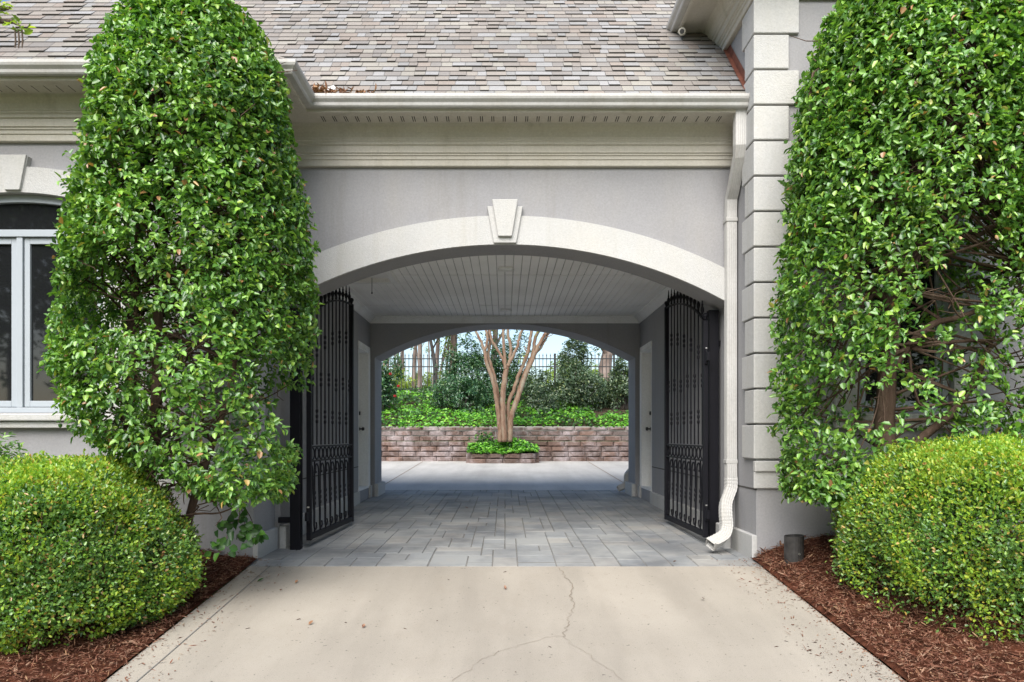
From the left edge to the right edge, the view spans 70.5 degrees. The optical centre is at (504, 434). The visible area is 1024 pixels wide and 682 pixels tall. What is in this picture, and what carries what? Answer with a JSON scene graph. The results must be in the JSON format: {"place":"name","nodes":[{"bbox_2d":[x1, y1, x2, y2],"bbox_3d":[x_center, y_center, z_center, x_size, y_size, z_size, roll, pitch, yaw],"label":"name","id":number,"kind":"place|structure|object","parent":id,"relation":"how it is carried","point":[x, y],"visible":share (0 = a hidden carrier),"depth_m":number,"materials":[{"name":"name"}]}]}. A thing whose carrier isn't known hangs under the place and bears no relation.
{"place":"outdoors","nodes":[
{"label":"outdoors","id":0,"kind":"place"},
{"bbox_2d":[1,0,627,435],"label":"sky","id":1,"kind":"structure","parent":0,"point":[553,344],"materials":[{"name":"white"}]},
{"bbox_2d":[102,451,906,681],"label":"ground","id":2,"kind":"structure","parent":0,"point":[139,652],"depth_m":5.00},
{"bbox_2d":[0,546,283,681],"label":"mulch bed","id":3,"kind":"object","parent":2,"relation":"on","point":[53,662],"visible":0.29,"depth_m":4.13,"materials":[{"name":"brown wood"}]},
{"bbox_2d":[0,432,27,460],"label":"shrub","id":4,"kind":"object","parent":3,"relation":"on","point":[6,447],"visible":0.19,"depth_m":5.61,"materials":[{"name":"green plant"}]},
{"bbox_2d":[0,0,35,47],"bbox_3d":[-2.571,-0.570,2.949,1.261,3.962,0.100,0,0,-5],"label":"young tree","id":5,"kind":"object","parent":3,"relation":"on","point":[14,19],"visible":1,"depth_m":3.00,"materials":[{"name":"green plant"}]},
{"bbox_2d":[0,448,209,654],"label":"boxwood bush","id":6,"kind":"object","parent":3,"relation":"on","point":[106,504],"visible":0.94,"depth_m":4.20,"materials":[{"name":"green plant"}]},
{"bbox_2d":[36,0,324,588],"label":"tall shrub","id":7,"kind":"object","parent":3,"relation":"on","point":[149,79],"visible":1,"depth_m":4.66,"materials":[{"name":"green plant"}]},
{"bbox_2d":[204,504,268,561],"bbox_3d":[-1.831,0.625,4.926,0.402,0.461,0.220,0,0,0],"label":"ivy sprig","id":8,"kind":"object","parent":7,"relation":"hanging from","point":[248,530],"visible":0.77,"depth_m":4.92,"materials":[{"name":"green plant"}]},
{"bbox_2d":[0,0,1023,560],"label":"house","id":9,"kind":"structure","parent":2,"relation":"on","point":[606,174],"depth_m":6.61,"materials":[{"name":"paint"}]},
{"bbox_2d":[0,195,102,412],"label":"window","id":10,"kind":"structure","parent":9,"relation":"in","point":[26,225],"depth_m":6.16,"materials":[{"name":"white plastic"}]},
{"bbox_2d":[310,80,376,92],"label":"leaf litter","id":11,"kind":"object","parent":9,"relation":"on","point":[316,89],"visible":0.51,"depth_m":6.21,"materials":[{"name":"brown plant"}]},
{"bbox_2d":[358,341,369,491],"bbox_3d":[-2.213,-0.267,10.835,0.235,2.165,0.870,0,0,0],"label":"door","id":12,"kind":"structure","parent":9,"relation":"in","point":[363,350],"depth_m":11.17,"materials":[{"name":"white paint"}]},
{"bbox_2d":[498,267,513,271],"bbox_3d":[0.012,-1.831,8.050,0.182,0.038,0.148,0,0,0],"label":"recessed light","id":13,"kind":"object","parent":9,"relation":"attached to","point":[505,269],"visible":1,"depth_m":8.04,"materials":[{"name":"white paint"}]},
{"bbox_2d":[500,309,511,311],"bbox_3d":[0.012,-1.831,10.700,0.182,0.038,0.148,0,0,0],"label":"recessed light","id":14,"kind":"object","parent":9,"relation":"attached to","point":[506,310],"visible":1,"depth_m":10.70,"materials":[{"name":"white paint"}]},
{"bbox_2d":[640,341,651,491],"bbox_3d":[2.213,-0.267,10.835,0.235,2.165,0.870,0,0,0],"label":"door","id":15,"kind":"structure","parent":9,"relation":"in","point":[646,350],"depth_m":11.17,"materials":[{"name":"white paint"}]},
{"bbox_2d":[678,26,685,35],"bbox_3d":[1.729,-3.932,7.057,0.071,0.122,0.113,0,0,22],"label":"spotlight","id":16,"kind":"object","parent":9,"relation":"attached to","point":[682,31],"visible":1,"depth_m":7.01,"materials":[{"name":"paint"}]},
{"bbox_2d":[858,206,948,412],"bbox_3d":[3.350,-1.069,6.149,0.836,1.767,0.078,0,0,0],"label":"window","id":17,"kind":"structure","parent":9,"relation":"in","point":[917,358],"depth_m":6.16,"materials":[{"name":"black plastic"}]},
{"bbox_2d":[712,530,1023,681],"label":"mulch bed","id":18,"kind":"object","parent":2,"relation":"on","point":[891,663],"visible":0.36,"depth_m":4.36,"materials":[{"name":"brown wood"}]},
{"bbox_2d":[784,534,803,564],"bbox_3d":[2.280,0.945,5.717,0.148,0.311,0.154,0,0,0],"label":"landscape light","id":19,"kind":"object","parent":18,"relation":"on","point":[793,547],"visible":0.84,"depth_m":5.66,"materials":[{"name":"black plastic"}]},
{"bbox_2d":[765,0,1023,561],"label":"tall shrub","id":20,"kind":"object","parent":18,"relation":"on","point":[873,44],"visible":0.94,"depth_m":5.06,"materials":[{"name":"green plant"}]},
{"bbox_2d":[825,432,1023,645],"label":"boxwood bush","id":21,"kind":"object","parent":18,"relation":"on","point":[968,478],"visible":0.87,"depth_m":4.39,"materials":[{"name":"green plant"}]},
{"bbox_2d":[247,490,762,566],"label":"paving","id":22,"kind":"structure","parent":0,"point":[367,536],"depth_m":7.46,"materials":[{"name":"grey stone"}]},
{"bbox_2d":[278,308,302,550],"bbox_3d":[-1.957,-0.045,6.600,0.206,2.211,0.092,0,0,0],"label":"gate post","id":23,"kind":"object","parent":22,"relation":"on","point":[295,519],"visible":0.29,"depth_m":6.55,"materials":[{"name":"metal"}]},
{"bbox_2d":[305,286,353,540],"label":"iron gate","id":24,"kind":"structure","parent":23,"relation":"attached to","point":[311,472],"depth_m":7.37,"materials":[{"name":"black metal"}]},
{"bbox_2d":[707,310,720,536],"bbox_3d":[2.002,-0.067,6.945,0.116,2.245,0.092,0,0,0],"label":"gate post","id":25,"kind":"object","parent":22,"relation":"on","point":[714,343],"visible":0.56,"depth_m":6.90,"materials":[{"name":"metal"}]},
{"bbox_2d":[664,289,709,537],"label":"iron gate","id":26,"kind":"structure","parent":25,"relation":"attached to","point":[703,502],"depth_m":7.47,"materials":[{"name":"black metal"}]},
{"bbox_2d":[106,566,903,681],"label":"driveway","id":27,"kind":"structure","parent":0,"point":[623,623],"depth_m":4.46,"materials":[{"name":"concrete"}]},
{"bbox_2d":[246,571,905,681],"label":"bark crumbs","id":28,"kind":"object","parent":27,"relation":"on","point":[775,646],"visible":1,"depth_m":4.14,"materials":[{"name":"brown wood"}]},
{"bbox_2d":[382,461,627,489],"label":"courtyard","id":29,"kind":"structure","parent":0,"point":[540,475],"depth_m":15.30,"materials":[{"name":"concrete"}]},
{"bbox_2d":[466,453,538,462],"bbox_3d":[-0.065,0.628,19.341,1.930,0.281,0.857,0,0,0],"label":"planter","id":30,"kind":"object","parent":29,"relation":"on","point":[503,458],"visible":0.89,"depth_m":18.95,"materials":[{"name":"stone"}]},
{"bbox_2d":[467,431,539,454],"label":"ground cover","id":31,"kind":"object","parent":30,"relation":"in","point":[491,445],"visible":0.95,"depth_m":19.17,"materials":[{"name":"green plant"}]},
{"bbox_2d":[475,329,552,441],"bbox_3d":[0.592,-3.340,18.977,6.782,7.082,4.390,0,0,0],"label":"crape myrtle","id":32,"kind":"object","parent":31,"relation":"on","point":[505,414],"visible":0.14,"depth_m":19.14,"materials":[{"name":"brown plant"}]},
{"bbox_2d":[386,461,621,483],"bbox_3d":[-3.874,0.833,16.050,12.251,0.220,7.100,0,0,0],"label":"court joint","id":33,"kind":"object","parent":29,"relation":"on","point":[422,461],"visible":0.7,"depth_m":16.02,"materials":[{"name":"grey concrete"}]},
{"bbox_2d":[382,427,627,460],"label":"retaining wall","id":34,"kind":"structure","parent":29,"relation":"on","point":[543,438],"depth_m":19.83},
{"bbox_2d":[382,393,627,425],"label":"bank","id":35,"kind":"structure","parent":0,"point":[606,410],"depth_m":20.99,"materials":[{"name":"plant"}]},
{"bbox_2d":[382,353,404,411],"bbox_3d":[-3.743,-1.567,21.480,1.666,2.031,1.436,0,0,0],"label":"camellia","id":36,"kind":"object","parent":35,"relation":"on","point":[389,386],"visible":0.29,"depth_m":21.27,"materials":[{"name":"green plant"}]},
{"bbox_2d":[384,364,424,391],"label":"lime bush","id":37,"kind":"object","parent":35,"relation":"on","point":[403,383],"visible":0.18,"depth_m":32.77,"materials":[{"name":"green plant"}]},
{"bbox_2d":[411,345,416,391],"bbox_3d":[-3.708,-5.448,32.178,1.844,8.402,2.368,0,0,-33],"label":"woodland tree","id":38,"kind":"object","parent":35,"relation":"on","point":[414,364],"visible":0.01,"depth_m":32.36,"materials":[{"name":"brown plant"}]},
{"bbox_2d":[417,344,421,390],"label":"woodland tree","id":39,"kind":"object","parent":35,"relation":"on","point":[419,380],"visible":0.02,"depth_m":31.65,"materials":[{"name":"brown plant"}]},
{"bbox_2d":[403,368,448,391],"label":"lime bush","id":40,"kind":"object","parent":35,"relation":"on","point":[425,378],"visible":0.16,"depth_m":32.54,"materials":[{"name":"green plant"}]},
{"bbox_2d":[428,341,429,382],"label":"woodland tree","id":41,"kind":"object","parent":35,"relation":"on","point":[428,357],"visible":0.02,"depth_m":35.98,"materials":[{"name":"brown plant"}]},
{"bbox_2d":[432,338,439,383],"bbox_3d":[-2.872,-5.389,31.571,3.743,8.305,1.941,0,0,0],"label":"woodland tree","id":42,"kind":"object","parent":35,"relation":"on","point":[437,351],"visible":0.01,"depth_m":31.39,"materials":[{"name":"brown plant"}]},
{"bbox_2d":[429,336,452,384],"bbox_3d":[-3.029,-4.575,28.674,3.829,6.668,2.542,0,0,0],"label":"woodland tree","id":43,"kind":"object","parent":35,"relation":"on","point":[432,352],"visible":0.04,"depth_m":28.50,"materials":[{"name":"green plant"}]},
{"bbox_2d":[439,334,462,377],"bbox_3d":[-2.923,-4.652,39.483,1.443,6.816,1.608,0,0,-14],"label":"woodland tree","id":44,"kind":"object","parent":35,"relation":"on","point":[444,346],"visible":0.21,"depth_m":39.71,"materials":[{"name":"green plant"}]},
{"bbox_2d":[441,332,468,378],"bbox_3d":[-2.243,-5.119,32.336,1.757,7.753,1.777,0,0,-44],"label":"woodland tree","id":45,"kind":"object","parent":35,"relation":"on","point":[448,347],"visible":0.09,"depth_m":32.21,"materials":[{"name":"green plant"}]},
{"bbox_2d":[429,372,493,412],"bbox_3d":[-1.254,-1.167,22.246,2.130,1.410,2.053,0,0,0],"label":"bank shrub","id":46,"kind":"object","parent":35,"relation":"on","point":[472,391],"visible":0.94,"depth_m":22.01,"materials":[{"name":"green plant"}]},
{"bbox_2d":[410,330,523,376],"bbox_3d":[-1.546,-5.961,31.148,6.418,9.428,4.638,0,0,0],"label":"woodland tree","id":47,"kind":"object","parent":35,"relation":"on","point":[453,340],"visible":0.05,"depth_m":30.89,"materials":[{"name":"green plant"}]},
{"bbox_2d":[434,333,502,400],"bbox_3d":[-1.154,-2.065,23.503,2.324,2.473,1.917,0,0,0],"label":"bank shrub","id":48,"kind":"object","parent":35,"relation":"on","point":[467,363],"visible":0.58,"depth_m":23.38,"materials":[{"name":"green plant"}]},
{"bbox_2d":[382,385,627,427],"bbox_3d":[-0.001,-1.003,23.158,14.147,1.721,6.776,0,0,0],"label":"ground cover","id":49,"kind":"object","parent":35,"relation":"on","point":[417,412],"visible":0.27,"depth_m":20.75,"materials":[{"name":"green plant"}]},
{"bbox_2d":[382,353,627,391],"bbox_3d":[-0.300,-2.140,26.000,12.800,1.580,0.080,0,0,0],"label":"iron fence","id":50,"kind":"object","parent":35,"relation":"on","point":[535,366],"visible":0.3,"depth_m":25.99,"materials":[{"name":"black metal"}]},
{"bbox_2d":[479,332,532,405],"bbox_3d":[0.080,-1.823,23.078,1.815,2.881,1.362,0,0,0],"label":"bank shrub","id":51,"kind":"object","parent":35,"relation":"on","point":[499,364],"visible":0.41,"depth_m":22.78,"materials":[{"name":"green plant"}]},
{"bbox_2d":[467,329,546,384],"bbox_3d":[-0.396,-7.039,34.050,5.735,11.589,5.130,0,0,0],"label":"woodland tree","id":52,"kind":"object","parent":35,"relation":"on","point":[494,337],"visible":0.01,"depth_m":33.90,"materials":[{"name":"green plant"}]},
{"bbox_2d":[520,367,574,426],"bbox_3d":[1.256,-1.129,22.081,1.599,1.786,1.802,0,0,43],"label":"bank shrub","id":53,"kind":"object","parent":35,"relation":"on","point":[534,389],"visible":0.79,"depth_m":21.67,"materials":[{"name":"green plant"}]},
{"bbox_2d":[543,361,569,387],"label":"lime bush","id":54,"kind":"object","parent":35,"relation":"on","point":[552,373],"visible":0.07,"depth_m":32.92,"materials":[{"name":"green plant"}]},
{"bbox_2d":[540,358,608,411],"bbox_3d":[2.155,-1.403,22.389,2.254,1.989,2.065,0,0,0],"label":"bank shrub","id":55,"kind":"object","parent":35,"relation":"on","point":[580,393],"visible":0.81,"depth_m":22.02,"materials":[{"name":"green plant"}]},
{"bbox_2d":[556,338,593,386],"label":"bank shrub","id":56,"kind":"object","parent":35,"relation":"on","point":[581,351],"visible":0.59,"depth_m":23.82,"materials":[{"name":"green plant"}]},
{"bbox_2d":[583,359,597,387],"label":"lime bush","id":57,"kind":"object","parent":35,"relation":"on","point":[594,370],"visible":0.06,"depth_m":32.73,"materials":[{"name":"green plant"}]},
{"bbox_2d":[586,345,612,380],"bbox_3d":[4.301,-4.853,30.071,3.887,7.264,4.227,0,0,0],"label":"woodland tree","id":58,"kind":"object","parent":35,"relation":"on","point":[609,361],"visible":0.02,"depth_m":29.88,"materials":[{"name":"brown plant"}]},
{"bbox_2d":[589,373,618,407],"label":"bank shrub","id":59,"kind":"object","parent":35,"relation":"on","point":[608,400],"visible":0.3,"depth_m":22.83,"materials":[{"name":"green plant"}]},
{"bbox_2d":[606,356,627,409],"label":"bank shrub","id":60,"kind":"object","parent":35,"relation":"on","point":[620,381],"visible":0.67,"depth_m":22.52,"materials":[{"name":"green plant"}]}
]}

